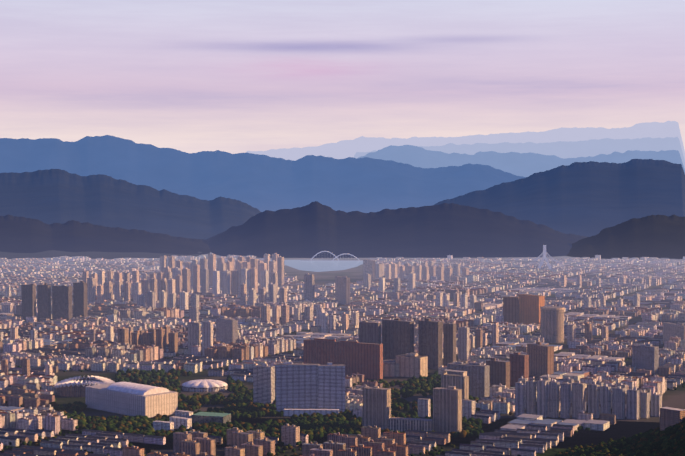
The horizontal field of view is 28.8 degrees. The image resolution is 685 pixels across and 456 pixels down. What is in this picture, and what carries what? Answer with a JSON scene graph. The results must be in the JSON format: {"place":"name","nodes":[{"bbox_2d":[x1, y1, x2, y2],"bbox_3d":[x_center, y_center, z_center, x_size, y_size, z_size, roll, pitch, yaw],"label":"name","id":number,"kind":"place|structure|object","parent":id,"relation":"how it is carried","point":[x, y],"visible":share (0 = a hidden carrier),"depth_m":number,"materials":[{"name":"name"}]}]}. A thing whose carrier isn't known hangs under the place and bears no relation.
{"place":"outdoors","nodes":[
{"label":"outdoors","id":0,"kind":"place"},
{"bbox_2d":[0,250,209,259],"bbox_3d":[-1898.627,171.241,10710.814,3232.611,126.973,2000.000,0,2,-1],"label":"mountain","id":1,"kind":"structure","parent":0,"point":[56,253],"depth_m":10146.18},
{"bbox_2d":[0,214,210,254],"bbox_3d":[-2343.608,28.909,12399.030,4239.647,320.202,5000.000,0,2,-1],"label":"mountain","id":2,"kind":"structure","parent":0,"point":[22,235],"depth_m":11373.44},
{"bbox_2d":[0,169,260,239],"bbox_3d":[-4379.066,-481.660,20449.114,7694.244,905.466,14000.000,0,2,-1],"label":"mountain","id":3,"kind":"structure","parent":0,"point":[51,196],"depth_m":18578.90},
{"bbox_2d":[0,135,525,212],"bbox_3d":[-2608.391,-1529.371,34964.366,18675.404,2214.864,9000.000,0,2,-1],"label":"mountain","id":4,"kind":"structure","parent":0,"point":[261,183],"depth_m":34096.79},
{"bbox_2d":[270,260,362,271],"bbox_3d":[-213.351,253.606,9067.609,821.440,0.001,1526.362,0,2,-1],"label":"lake","id":5,"kind":"structure","parent":0,"point":[318,266],"depth_m":9037.18,"materials":[{"name":"blue liquid"}]},
{"bbox_2d":[3,418,658,455],"bbox_3d":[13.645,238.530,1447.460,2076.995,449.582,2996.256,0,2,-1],"label":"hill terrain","id":6,"kind":"structure","parent":0,"point":[550,451],"depth_m":2688.04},
{"bbox_2d":[0,252,684,455],"bbox_3d":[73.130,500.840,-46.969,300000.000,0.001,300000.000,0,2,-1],"label":"ground","id":7,"kind":"structure","parent":0,"point":[672,398],"depth_m":3253.14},
{"bbox_2d":[0,253,684,455],"bbox_3d":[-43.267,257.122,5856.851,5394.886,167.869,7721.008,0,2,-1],"label":"city buildings","id":8,"kind":"structure","parent":7,"relation":"on","point":[86,304],"depth_m":4019.20,"materials":[{"name":"beige concrete"}]},
{"bbox_2d":[0,309,684,455],"bbox_3d":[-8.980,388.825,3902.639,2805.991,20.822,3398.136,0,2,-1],"label":"park trees","id":9,"kind":"object","parent":7,"relation":"on","point":[238,403],"visible":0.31,"depth_m":2925.35,"materials":[{"name":"green plant"}]},
{"bbox_2d":[300,245,564,268],"bbox_3d":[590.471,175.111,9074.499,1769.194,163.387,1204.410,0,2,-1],"label":"bridges","id":10,"kind":"structure","parent":7,"relation":"on","point":[544,252],"depth_m":8495.74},
{"bbox_2d":[550,419,684,455],"bbox_3d":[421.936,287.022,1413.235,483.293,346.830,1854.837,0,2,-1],"label":"hill forest","id":11,"kind":"object","parent":7,"relation":"on","point":[669,441],"visible":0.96,"depth_m":2019.71,"materials":[{"name":"green plant"}]},
{"bbox_2d":[660,407,684,430],"bbox_3d":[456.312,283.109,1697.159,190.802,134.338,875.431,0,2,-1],"label":"hillside buildings","id":12,"kind":"structure","parent":11,"relation":"on","point":[669,416],"depth_m":2112.05,"materials":[{"name":"white concrete"}]},
{"bbox_2d":[0,0,684,153],"label":"sky","id":13,"kind":"structure","parent":0,"point":[188,76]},
{"bbox_2d":[206,201,586,257],"bbox_3d":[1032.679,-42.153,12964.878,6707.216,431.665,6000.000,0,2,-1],"label":"mountain","id":14,"kind":"structure","parent":0,"point":[312,229],"depth_m":11690.00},
{"bbox_2d":[246,121,684,160],"bbox_3d":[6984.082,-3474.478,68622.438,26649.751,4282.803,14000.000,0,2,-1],"label":"mountain","id":15,"kind":"structure","parent":0,"point":[343,149],"depth_m":69213.16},
{"bbox_2d":[354,137,684,168],"bbox_3d":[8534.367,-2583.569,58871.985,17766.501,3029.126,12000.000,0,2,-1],"label":"mountain","id":16,"kind":"structure","parent":0,"point":[576,149],"depth_m":59279.01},
{"bbox_2d":[357,145,684,176],"bbox_3d":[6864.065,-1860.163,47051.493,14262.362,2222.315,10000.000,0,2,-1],"label":"mountain","id":17,"kind":"structure","parent":0,"point":[523,164],"depth_m":47190.95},
{"bbox_2d":[434,159,684,236],"bbox_3d":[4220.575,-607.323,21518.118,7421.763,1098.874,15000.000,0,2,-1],"label":"mountain","id":18,"kind":"structure","parent":0,"point":[589,198],"depth_m":18610.91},
{"bbox_2d":[566,215,684,258],"bbox_3d":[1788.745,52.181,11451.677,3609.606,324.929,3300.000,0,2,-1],"label":"mountain","id":19,"kind":"structure","parent":0,"point":[660,236],"depth_m":10690.50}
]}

